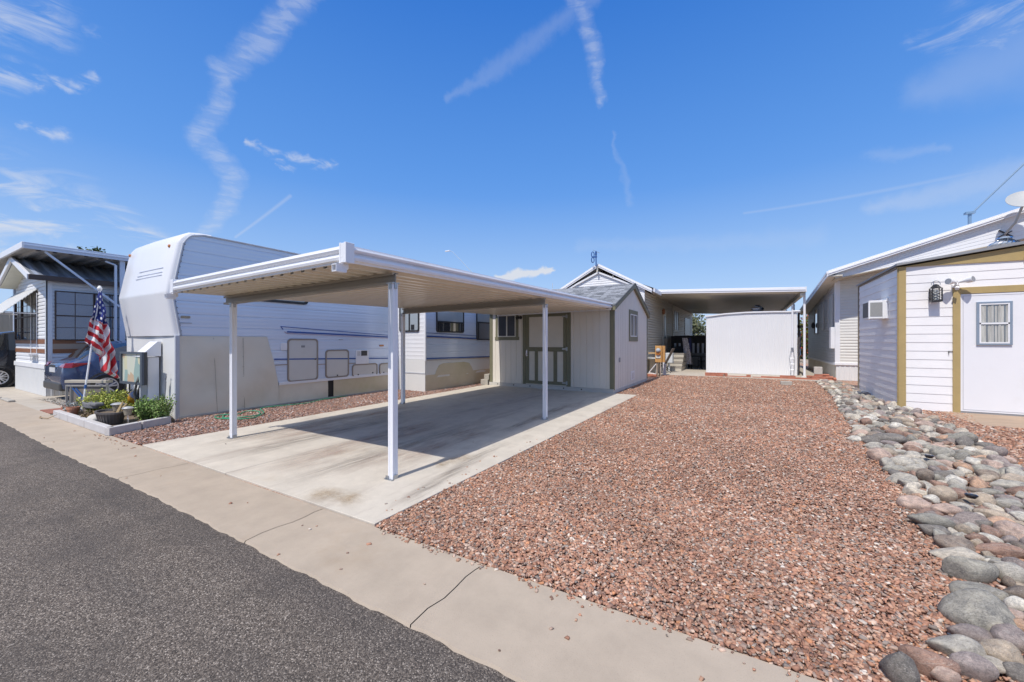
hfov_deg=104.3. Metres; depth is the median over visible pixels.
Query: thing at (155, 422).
edging block
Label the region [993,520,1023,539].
river rock
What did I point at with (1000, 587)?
gravel
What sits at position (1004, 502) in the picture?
river rock
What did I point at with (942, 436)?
river rock
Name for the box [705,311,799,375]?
metal shed
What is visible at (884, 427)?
river rock
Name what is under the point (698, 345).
patio fence
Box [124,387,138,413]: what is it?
glass ornament
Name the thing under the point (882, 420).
river rock
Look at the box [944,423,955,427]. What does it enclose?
river rock
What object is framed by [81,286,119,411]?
flag
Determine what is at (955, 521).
river rock
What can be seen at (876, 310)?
air conditioner
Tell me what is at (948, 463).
river rock
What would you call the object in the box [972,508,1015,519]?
river rock
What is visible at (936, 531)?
river rock
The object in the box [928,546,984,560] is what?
river rock
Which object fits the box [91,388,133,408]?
shrub
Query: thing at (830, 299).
window
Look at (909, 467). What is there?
river rock
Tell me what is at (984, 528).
river rock
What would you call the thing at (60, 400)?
gravel
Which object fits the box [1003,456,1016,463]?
river rock
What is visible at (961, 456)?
river rock
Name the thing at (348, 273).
carport
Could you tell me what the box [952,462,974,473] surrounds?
river rock
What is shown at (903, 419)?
river rock
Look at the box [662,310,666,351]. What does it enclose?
door
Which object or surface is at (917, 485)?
river rock
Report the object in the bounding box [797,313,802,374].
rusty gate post
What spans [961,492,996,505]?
river rock
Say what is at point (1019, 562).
river rock
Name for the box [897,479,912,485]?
river rock
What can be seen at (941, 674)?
river rock
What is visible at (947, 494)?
river rock
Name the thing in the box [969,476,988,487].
river rock
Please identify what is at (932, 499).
river rock
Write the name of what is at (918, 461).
river rock
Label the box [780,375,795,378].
brick
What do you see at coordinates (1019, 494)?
river rock
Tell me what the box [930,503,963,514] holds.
river rock
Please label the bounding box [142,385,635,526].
driveway
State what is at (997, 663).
river rock
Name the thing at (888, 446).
river rock
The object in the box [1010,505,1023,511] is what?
river rock
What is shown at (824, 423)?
gravel
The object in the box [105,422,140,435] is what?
edging block
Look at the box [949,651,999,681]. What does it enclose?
river rock
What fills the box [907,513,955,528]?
river rock
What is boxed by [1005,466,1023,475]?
river rock
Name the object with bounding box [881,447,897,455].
river rock
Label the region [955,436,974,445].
river rock
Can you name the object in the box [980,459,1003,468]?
river rock
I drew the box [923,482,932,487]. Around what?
river rock
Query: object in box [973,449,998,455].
river rock
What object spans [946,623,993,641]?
river rock
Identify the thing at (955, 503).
river rock
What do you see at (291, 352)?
travel trailer
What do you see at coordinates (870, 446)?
river rock
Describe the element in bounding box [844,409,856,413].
river rock
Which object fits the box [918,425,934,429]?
river rock
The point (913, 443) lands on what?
river rock
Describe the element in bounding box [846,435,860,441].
river rock
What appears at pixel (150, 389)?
power pedestal
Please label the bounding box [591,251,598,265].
roof antenna
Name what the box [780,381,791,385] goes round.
concrete block
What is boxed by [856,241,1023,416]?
garden shed
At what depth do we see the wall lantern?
8.64 m
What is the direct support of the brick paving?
on the neighbour driveway at (27, 399)
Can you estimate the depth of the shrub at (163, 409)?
7.43 m
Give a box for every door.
[526,313,567,384]
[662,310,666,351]
[961,292,1023,414]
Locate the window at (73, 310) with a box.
[54,290,94,339]
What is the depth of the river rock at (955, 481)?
4.11 m
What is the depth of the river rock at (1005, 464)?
4.77 m
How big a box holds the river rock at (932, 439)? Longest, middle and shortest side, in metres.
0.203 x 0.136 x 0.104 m
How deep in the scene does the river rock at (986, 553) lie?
2.81 m
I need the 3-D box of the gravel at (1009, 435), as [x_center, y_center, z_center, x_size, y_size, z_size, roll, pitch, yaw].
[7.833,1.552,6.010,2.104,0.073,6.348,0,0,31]
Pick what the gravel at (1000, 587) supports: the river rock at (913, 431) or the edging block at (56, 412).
the river rock at (913, 431)
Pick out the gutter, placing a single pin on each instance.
(467, 609)
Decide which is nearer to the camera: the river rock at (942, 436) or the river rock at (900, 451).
the river rock at (900, 451)
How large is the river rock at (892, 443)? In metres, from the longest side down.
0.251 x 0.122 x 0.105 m
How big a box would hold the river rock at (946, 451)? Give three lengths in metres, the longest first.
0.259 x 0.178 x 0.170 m
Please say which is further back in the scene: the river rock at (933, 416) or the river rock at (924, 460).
the river rock at (933, 416)
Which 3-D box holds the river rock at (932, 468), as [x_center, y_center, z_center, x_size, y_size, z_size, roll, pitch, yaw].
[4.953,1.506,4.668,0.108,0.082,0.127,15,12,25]
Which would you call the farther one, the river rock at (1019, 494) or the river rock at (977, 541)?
the river rock at (1019, 494)
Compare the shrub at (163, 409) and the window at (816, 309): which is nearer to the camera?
the shrub at (163, 409)
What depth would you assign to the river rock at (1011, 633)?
2.00 m
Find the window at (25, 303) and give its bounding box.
[21,291,37,339]
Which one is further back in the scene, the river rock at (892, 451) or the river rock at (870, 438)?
the river rock at (870, 438)
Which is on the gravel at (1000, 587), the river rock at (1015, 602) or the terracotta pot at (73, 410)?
the river rock at (1015, 602)
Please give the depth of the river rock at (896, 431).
6.37 m
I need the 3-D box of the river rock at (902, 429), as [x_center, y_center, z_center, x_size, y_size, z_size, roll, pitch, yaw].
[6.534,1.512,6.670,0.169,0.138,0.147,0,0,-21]
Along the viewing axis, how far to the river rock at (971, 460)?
4.90 m
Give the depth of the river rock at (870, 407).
8.85 m
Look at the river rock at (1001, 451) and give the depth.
5.26 m
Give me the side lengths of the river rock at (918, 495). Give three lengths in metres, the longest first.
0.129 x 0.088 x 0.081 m
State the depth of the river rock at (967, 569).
2.54 m
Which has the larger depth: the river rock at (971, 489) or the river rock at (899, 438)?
the river rock at (899, 438)
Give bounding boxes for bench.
[65,380,112,409]
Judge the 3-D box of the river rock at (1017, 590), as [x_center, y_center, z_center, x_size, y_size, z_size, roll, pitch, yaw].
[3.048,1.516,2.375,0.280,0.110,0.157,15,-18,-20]
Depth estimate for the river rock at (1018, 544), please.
2.91 m
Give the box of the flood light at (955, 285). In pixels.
[944,276,975,289]
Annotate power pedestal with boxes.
[133,341,160,404]
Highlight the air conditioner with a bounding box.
[863,298,888,319]
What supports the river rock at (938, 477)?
on the gravel at (1000, 587)
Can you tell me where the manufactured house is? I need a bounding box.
[800,207,1023,380]
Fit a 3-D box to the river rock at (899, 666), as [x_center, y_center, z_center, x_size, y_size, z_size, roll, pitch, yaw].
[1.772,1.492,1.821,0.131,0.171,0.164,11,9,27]
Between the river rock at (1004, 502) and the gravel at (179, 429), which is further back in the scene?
the gravel at (179, 429)
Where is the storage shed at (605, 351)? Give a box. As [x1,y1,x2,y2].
[489,283,649,392]
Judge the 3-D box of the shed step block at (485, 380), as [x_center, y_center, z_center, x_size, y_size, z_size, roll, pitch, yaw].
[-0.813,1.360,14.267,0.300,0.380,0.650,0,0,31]
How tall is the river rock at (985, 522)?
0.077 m
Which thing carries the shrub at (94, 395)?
on the planter soil
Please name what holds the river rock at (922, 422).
on the gravel at (1000, 587)
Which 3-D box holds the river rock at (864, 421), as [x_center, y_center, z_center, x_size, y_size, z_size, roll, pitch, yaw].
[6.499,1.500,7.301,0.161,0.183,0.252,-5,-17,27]
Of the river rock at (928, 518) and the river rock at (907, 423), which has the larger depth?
the river rock at (907, 423)
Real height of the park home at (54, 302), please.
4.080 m
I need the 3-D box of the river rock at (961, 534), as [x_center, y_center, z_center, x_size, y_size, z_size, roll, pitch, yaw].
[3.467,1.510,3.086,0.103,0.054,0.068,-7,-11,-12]
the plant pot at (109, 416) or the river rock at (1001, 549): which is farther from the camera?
the plant pot at (109, 416)
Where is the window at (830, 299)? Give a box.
[828,295,833,329]
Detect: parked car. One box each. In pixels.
[0,331,16,387]
[43,340,126,393]
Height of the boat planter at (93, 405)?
0.139 m
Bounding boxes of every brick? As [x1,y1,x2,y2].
[705,372,716,375]
[761,376,782,378]
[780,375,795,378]
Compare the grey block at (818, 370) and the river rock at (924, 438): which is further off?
the grey block at (818, 370)
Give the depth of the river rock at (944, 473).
4.42 m
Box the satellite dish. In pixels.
[998,191,1023,237]
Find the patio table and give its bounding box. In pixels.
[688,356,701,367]
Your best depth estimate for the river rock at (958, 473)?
4.49 m
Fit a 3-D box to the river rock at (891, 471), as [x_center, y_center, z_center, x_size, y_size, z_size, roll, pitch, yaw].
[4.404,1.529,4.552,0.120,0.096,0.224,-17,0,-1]
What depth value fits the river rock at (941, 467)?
4.67 m
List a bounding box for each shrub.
[61,399,81,411]
[75,388,118,412]
[81,410,93,417]
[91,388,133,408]
[132,395,156,419]
[148,393,176,418]
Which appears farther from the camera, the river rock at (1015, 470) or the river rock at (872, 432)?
the river rock at (872, 432)
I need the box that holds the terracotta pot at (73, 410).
[66,406,79,414]
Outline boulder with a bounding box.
[86,414,96,420]
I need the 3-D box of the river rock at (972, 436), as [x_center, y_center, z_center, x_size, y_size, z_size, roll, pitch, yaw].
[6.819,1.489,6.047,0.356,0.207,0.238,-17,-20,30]
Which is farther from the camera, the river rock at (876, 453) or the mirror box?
the mirror box
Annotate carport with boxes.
[164,242,612,480]
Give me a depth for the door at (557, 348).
12.75 m
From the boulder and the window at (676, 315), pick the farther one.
the window at (676, 315)
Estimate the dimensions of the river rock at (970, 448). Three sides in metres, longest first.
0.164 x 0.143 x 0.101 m
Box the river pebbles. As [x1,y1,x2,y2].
[815,379,1023,515]
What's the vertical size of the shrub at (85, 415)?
0.216 m
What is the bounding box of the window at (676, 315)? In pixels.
[674,310,678,331]
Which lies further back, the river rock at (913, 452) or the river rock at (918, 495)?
the river rock at (913, 452)
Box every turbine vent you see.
[751,304,763,310]
[987,236,1019,246]
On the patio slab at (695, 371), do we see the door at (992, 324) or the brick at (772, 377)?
the brick at (772, 377)
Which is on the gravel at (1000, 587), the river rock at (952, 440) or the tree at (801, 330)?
the river rock at (952, 440)
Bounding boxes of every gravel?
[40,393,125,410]
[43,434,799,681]
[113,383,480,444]
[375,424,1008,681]
[578,375,868,456]
[842,408,1023,681]
[922,410,1023,466]
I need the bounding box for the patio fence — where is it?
[671,335,705,365]
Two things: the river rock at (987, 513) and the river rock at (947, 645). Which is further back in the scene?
the river rock at (987, 513)
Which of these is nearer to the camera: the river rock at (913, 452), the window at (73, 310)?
the river rock at (913, 452)
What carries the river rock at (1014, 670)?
on the gravel at (1000, 587)
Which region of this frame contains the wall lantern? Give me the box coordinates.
[929,281,942,301]
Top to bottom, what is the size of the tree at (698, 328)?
5.780 m
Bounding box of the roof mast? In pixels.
[963,163,1023,224]
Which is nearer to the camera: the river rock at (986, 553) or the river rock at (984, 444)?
the river rock at (986, 553)
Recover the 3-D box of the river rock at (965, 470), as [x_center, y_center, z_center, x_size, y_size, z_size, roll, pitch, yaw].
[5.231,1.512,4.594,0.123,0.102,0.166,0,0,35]
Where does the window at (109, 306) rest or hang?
in the park home at (54, 302)
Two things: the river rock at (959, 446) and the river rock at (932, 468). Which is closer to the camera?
the river rock at (932, 468)
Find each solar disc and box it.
[924,454,933,457]
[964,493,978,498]
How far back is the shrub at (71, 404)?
8.09 m
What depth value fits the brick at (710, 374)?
17.42 m
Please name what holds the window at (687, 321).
in the mobile home at (666, 321)
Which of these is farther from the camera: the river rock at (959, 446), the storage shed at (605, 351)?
the storage shed at (605, 351)
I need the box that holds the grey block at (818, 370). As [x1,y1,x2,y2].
[814,367,822,373]
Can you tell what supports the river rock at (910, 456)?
on the gravel at (1000, 587)
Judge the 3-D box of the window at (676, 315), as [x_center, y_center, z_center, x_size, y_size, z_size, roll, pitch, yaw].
[11.081,-1.340,26.843,0.030,1.400,1.840,0,0,31]
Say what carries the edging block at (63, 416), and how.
on the gutter
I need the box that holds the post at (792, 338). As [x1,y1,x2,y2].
[791,306,799,374]
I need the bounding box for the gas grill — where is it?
[673,346,690,366]
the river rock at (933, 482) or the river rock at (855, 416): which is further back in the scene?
the river rock at (855, 416)
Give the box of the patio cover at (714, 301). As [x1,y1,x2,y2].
[651,286,806,375]
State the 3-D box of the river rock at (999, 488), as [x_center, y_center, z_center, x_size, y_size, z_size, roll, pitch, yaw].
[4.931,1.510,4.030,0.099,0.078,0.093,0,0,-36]
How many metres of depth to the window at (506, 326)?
13.55 m
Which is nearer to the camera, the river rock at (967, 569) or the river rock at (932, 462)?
the river rock at (967, 569)
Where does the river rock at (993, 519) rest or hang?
on the gravel at (1000, 587)
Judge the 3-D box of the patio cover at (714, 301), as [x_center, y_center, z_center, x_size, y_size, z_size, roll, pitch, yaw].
[13.830,-0.508,25.372,6.300,4.117,16.240,0,0,31]
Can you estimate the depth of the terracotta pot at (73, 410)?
7.93 m
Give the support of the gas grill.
on the patio slab at (695, 371)
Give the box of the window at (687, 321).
[684,318,689,335]
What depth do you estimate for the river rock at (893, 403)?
9.14 m
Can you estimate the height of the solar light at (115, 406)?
0.375 m
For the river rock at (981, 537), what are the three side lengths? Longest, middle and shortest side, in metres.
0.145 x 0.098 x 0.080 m
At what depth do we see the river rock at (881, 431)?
6.54 m
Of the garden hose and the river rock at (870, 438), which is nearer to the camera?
the river rock at (870, 438)
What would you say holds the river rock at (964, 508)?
on the gravel at (1000, 587)
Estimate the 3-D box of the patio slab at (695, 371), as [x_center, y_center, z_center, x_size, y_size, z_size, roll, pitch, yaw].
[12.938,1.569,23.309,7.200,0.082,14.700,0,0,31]
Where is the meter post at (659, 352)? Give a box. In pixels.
[648,346,664,375]
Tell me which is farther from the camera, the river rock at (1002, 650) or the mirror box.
the mirror box
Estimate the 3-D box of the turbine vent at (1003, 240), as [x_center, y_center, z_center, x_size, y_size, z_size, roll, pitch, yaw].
[11.209,-2.195,9.061,0.516,0.370,0.513,0,0,31]
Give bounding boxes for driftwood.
[116,402,123,411]
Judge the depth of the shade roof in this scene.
11.93 m
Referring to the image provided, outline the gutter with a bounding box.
[0,400,822,681]
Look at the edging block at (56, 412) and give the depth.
8.00 m
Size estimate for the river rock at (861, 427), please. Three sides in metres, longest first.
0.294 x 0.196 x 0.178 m
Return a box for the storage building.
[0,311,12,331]
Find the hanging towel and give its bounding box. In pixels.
[682,337,692,368]
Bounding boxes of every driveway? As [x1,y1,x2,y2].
[0,383,126,413]
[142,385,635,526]
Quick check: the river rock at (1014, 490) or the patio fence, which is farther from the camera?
the patio fence
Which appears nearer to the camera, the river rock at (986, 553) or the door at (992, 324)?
the river rock at (986, 553)
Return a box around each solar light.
[110,402,124,410]
[121,406,133,422]
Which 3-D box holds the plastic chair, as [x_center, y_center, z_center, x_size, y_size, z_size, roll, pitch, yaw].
[7.945,1.075,20.159,0.400,0.950,0.400,0,0,31]
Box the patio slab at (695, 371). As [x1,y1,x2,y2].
[648,364,833,380]
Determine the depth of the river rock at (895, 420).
7.23 m
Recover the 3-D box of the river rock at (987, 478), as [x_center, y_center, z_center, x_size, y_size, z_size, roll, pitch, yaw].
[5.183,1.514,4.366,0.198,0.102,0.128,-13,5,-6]
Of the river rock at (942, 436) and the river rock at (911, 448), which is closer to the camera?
the river rock at (911, 448)
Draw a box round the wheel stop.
[0,397,14,401]
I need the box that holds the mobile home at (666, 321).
[560,264,697,371]
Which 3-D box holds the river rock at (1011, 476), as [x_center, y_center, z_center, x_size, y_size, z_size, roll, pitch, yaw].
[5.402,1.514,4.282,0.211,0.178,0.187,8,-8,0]
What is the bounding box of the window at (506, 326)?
[495,315,518,339]
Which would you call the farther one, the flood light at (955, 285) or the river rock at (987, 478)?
the flood light at (955, 285)
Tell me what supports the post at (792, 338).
on the patio slab at (695, 371)
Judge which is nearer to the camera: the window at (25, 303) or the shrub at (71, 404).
the shrub at (71, 404)
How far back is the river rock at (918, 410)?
8.32 m
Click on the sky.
(684, 144)
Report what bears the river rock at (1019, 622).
on the gravel at (1000, 587)
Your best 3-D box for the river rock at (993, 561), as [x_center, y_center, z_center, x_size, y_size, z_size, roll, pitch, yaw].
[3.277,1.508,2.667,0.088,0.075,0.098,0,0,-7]
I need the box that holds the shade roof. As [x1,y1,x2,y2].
[0,241,128,382]
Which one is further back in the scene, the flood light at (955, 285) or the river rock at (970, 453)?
the flood light at (955, 285)
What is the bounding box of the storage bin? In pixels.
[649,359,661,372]
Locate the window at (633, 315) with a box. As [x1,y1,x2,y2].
[629,309,637,340]
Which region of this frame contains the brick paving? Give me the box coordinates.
[40,408,61,414]
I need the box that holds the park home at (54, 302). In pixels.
[0,257,126,395]
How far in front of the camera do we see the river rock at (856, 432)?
6.49 m
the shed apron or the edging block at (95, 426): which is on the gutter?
the edging block at (95, 426)
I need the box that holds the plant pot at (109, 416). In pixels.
[94,409,124,424]
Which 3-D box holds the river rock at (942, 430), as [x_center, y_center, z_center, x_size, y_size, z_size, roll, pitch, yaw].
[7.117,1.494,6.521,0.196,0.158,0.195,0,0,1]
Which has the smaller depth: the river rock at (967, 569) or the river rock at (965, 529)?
the river rock at (967, 569)
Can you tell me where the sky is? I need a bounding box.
[0,0,1023,340]
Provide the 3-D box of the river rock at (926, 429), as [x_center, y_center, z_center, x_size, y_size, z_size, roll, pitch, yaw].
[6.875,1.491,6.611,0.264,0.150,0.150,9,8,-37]
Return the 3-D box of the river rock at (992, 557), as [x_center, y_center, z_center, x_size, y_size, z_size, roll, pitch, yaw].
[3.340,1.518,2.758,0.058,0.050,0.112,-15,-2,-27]
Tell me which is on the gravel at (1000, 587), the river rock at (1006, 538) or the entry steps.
the river rock at (1006, 538)
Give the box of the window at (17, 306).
[15,301,20,339]
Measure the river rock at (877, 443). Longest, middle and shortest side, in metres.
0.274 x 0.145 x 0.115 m
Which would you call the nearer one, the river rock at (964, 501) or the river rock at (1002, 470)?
the river rock at (964, 501)
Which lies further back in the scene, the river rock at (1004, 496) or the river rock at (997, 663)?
the river rock at (1004, 496)
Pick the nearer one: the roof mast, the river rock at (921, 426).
the river rock at (921, 426)
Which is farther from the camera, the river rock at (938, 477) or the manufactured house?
the manufactured house
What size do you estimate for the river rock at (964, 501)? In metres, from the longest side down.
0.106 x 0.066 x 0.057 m
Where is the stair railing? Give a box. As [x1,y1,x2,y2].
[661,348,674,372]
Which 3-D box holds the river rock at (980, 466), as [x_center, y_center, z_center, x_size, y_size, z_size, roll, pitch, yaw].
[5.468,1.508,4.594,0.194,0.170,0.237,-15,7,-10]
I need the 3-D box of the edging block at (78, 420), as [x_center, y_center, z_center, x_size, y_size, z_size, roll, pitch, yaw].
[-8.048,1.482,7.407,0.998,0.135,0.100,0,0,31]
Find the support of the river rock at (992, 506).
on the gravel at (1000, 587)
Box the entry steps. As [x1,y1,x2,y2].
[662,352,687,370]
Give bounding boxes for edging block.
[53,410,65,418]
[59,412,71,421]
[68,414,86,426]
[84,420,110,434]
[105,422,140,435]
[139,416,170,428]
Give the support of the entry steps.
on the patio slab at (695, 371)
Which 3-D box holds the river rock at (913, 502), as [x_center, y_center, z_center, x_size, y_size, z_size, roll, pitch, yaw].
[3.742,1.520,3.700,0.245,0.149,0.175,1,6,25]
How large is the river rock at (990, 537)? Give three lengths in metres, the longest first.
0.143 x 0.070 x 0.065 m
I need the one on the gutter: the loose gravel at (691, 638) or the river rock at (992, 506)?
the loose gravel at (691, 638)
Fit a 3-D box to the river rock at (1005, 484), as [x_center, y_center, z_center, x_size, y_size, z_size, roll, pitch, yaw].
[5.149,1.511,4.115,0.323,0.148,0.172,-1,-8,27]
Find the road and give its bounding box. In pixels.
[0,422,515,681]
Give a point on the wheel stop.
(6, 399)
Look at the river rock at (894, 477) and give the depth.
4.33 m
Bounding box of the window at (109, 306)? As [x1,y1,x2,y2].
[95,293,126,339]
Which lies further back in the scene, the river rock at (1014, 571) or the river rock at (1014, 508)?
the river rock at (1014, 508)
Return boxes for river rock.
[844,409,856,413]
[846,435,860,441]
[850,414,860,418]
[850,426,870,432]
[851,429,868,434]
[855,410,867,414]
[860,418,871,424]
[861,435,880,441]
[862,405,873,409]
[862,442,883,446]
[866,431,878,434]
[866,444,880,448]
[866,447,892,460]
[871,422,884,425]
[871,429,884,432]
[872,433,906,443]
[876,410,885,414]
[877,405,888,410]
[877,418,888,421]
[879,440,899,445]
[879,457,894,465]
[879,651,920,681]
[880,425,889,429]
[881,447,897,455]
[881,465,908,471]
[883,444,895,448]
[885,428,905,436]
[885,472,918,482]
[888,469,900,474]
[889,401,896,405]
[889,416,913,422]
[889,418,902,423]
[889,423,899,427]
[890,422,907,427]
[890,456,915,465]
[893,443,903,448]
[894,449,905,454]
[895,407,908,411]
[896,427,907,431]
[896,495,931,510]
[897,454,918,458]
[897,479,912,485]
[898,644,960,679]
[901,445,923,452]
[902,441,922,447]
[902,487,927,495]
[903,421,916,427]
[903,482,921,488]
[904,451,920,457]
[904,464,925,470]
[906,434,916,440]
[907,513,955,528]
[908,429,921,433]
[910,408,921,413]
[910,493,922,497]
[911,458,927,466]
[913,412,925,417]
[914,420,934,426]
[915,468,934,481]
[917,508,943,515]
[917,524,950,535]
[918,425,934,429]
[918,436,930,442]
[918,458,929,462]
[920,427,933,432]
[922,444,939,449]
[922,494,939,503]
[923,432,935,436]
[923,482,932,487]
[924,634,986,655]
[925,460,947,466]
[928,465,940,470]
[928,485,957,502]
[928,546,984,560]
[929,415,939,419]
[929,437,945,441]
[929,447,955,456]
[929,480,947,485]
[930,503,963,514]
[930,666,961,681]
[933,470,954,477]
[933,528,945,534]
[933,534,978,553]
[934,474,945,480]
[935,427,954,433]
[935,459,952,467]
[936,454,956,461]
[937,435,947,438]
[937,465,948,469]
[937,588,1016,631]
[942,441,950,445]
[942,555,999,583]
[943,438,954,442]
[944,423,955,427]
[944,474,967,485]
[944,516,960,524]
[946,469,964,477]
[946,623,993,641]
[947,432,978,442]
[947,478,966,489]
[947,527,957,532]
[948,484,967,492]
[948,580,1008,601]
[949,501,973,511]
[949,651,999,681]
[951,487,966,498]
[951,532,965,537]
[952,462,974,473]
[952,511,988,525]
[953,445,965,448]
[953,452,969,460]
[954,428,968,431]
[954,449,975,455]
[954,524,972,533]
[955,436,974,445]
[957,466,972,473]
[957,499,969,504]
[958,505,968,510]
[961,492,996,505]
[963,446,977,450]
[963,457,980,464]
[963,522,980,532]
[964,533,990,542]
[967,487,982,491]
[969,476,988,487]
[970,538,983,545]
[972,464,1000,473]
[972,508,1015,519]
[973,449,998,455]
[974,442,995,446]
[974,469,1000,479]
[974,520,992,526]
[975,542,1023,558]
[978,474,996,481]
[978,488,1004,494]
[979,532,1003,542]
[979,639,1023,663]
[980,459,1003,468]
[980,524,1002,537]
[980,551,994,556]
[982,503,1004,511]
[982,655,1005,673]
[983,446,1008,455]
[984,555,1000,560]
[986,455,1010,463]
[987,516,1015,526]
[988,559,1003,562]
[989,480,1023,488]
[990,623,1023,653]
[992,486,1006,492]
[992,562,1023,582]
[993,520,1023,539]
[994,494,1021,501]
[996,497,1023,508]
[998,467,1005,473]
[999,473,1023,481]
[1000,535,1018,542]
[1000,575,1015,586]
[1001,557,1023,568]
[1002,661,1023,681]
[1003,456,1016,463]
[1003,462,1020,467]
[1003,585,1023,598]
[1003,596,1023,610]
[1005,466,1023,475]
[1005,486,1023,493]
[1007,511,1023,521]
[1008,541,1023,549]
[1008,607,1023,619]
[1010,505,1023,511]
[1013,618,1023,631]
[1015,491,1023,498]
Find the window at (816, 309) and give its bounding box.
[814,308,817,333]
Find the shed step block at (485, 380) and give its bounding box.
[481,373,489,384]
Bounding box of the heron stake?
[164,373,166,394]
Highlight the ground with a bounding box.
[797,341,807,363]
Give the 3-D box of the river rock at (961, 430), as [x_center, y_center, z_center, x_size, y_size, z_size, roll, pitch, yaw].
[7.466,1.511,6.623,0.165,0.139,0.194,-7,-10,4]
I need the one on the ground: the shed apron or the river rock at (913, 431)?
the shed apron
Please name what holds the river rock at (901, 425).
on the gravel at (1000, 587)
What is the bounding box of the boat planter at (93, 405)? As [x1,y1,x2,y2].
[82,401,103,408]
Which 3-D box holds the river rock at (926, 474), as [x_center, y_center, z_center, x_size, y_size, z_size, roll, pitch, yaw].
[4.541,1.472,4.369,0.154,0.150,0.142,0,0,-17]
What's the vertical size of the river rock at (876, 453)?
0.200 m
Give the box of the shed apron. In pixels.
[941,411,1023,428]
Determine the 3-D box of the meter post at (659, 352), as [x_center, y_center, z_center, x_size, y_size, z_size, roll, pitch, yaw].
[6.370,0.881,17.547,0.660,1.341,0.500,0,0,31]
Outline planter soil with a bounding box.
[78,410,173,425]
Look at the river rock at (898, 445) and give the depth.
5.67 m
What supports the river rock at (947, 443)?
on the gravel at (1000, 587)
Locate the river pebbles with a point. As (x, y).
(842, 393)
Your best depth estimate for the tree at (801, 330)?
35.17 m
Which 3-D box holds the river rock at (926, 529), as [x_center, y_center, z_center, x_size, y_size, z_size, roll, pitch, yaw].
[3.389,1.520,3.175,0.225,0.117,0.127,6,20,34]
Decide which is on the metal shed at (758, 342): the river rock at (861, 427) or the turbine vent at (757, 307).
the turbine vent at (757, 307)
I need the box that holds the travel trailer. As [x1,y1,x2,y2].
[119,233,489,419]
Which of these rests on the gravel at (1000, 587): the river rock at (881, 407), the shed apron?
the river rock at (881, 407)
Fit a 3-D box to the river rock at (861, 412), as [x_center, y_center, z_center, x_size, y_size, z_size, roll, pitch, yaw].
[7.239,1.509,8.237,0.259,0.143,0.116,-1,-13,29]
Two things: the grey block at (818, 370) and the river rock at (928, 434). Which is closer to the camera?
the river rock at (928, 434)
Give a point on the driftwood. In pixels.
(119, 409)
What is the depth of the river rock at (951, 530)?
3.16 m
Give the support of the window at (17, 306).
in the park home at (54, 302)
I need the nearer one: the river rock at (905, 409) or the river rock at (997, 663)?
the river rock at (997, 663)
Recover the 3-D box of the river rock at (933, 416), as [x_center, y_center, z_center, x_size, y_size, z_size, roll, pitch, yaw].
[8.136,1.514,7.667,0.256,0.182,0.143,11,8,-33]
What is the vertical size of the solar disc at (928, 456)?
0.042 m
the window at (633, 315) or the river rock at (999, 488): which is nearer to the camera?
the river rock at (999, 488)
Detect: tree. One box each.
[77,246,105,252]
[692,314,705,335]
[797,314,807,358]
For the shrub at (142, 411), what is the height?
0.482 m
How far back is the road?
2.35 m
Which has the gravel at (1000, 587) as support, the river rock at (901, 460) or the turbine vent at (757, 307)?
the river rock at (901, 460)
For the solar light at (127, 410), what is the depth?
7.03 m
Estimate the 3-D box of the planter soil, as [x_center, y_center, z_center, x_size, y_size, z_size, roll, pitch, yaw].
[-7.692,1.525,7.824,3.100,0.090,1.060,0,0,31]
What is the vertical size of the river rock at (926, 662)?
0.129 m
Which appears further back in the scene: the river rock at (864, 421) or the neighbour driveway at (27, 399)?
the neighbour driveway at (27, 399)
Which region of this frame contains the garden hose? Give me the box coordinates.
[214,395,347,419]
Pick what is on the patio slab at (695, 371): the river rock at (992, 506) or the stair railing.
the stair railing
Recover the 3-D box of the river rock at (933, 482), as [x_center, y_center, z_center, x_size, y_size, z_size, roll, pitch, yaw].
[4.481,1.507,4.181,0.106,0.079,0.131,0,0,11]
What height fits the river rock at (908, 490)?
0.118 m
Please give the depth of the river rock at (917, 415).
7.87 m
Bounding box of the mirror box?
[120,352,146,390]
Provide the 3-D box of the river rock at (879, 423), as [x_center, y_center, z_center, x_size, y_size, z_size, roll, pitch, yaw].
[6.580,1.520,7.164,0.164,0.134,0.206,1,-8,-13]
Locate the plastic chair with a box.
[664,353,673,370]
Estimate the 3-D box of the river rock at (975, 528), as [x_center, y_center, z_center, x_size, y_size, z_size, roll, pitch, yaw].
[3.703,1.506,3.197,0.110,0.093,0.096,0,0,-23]

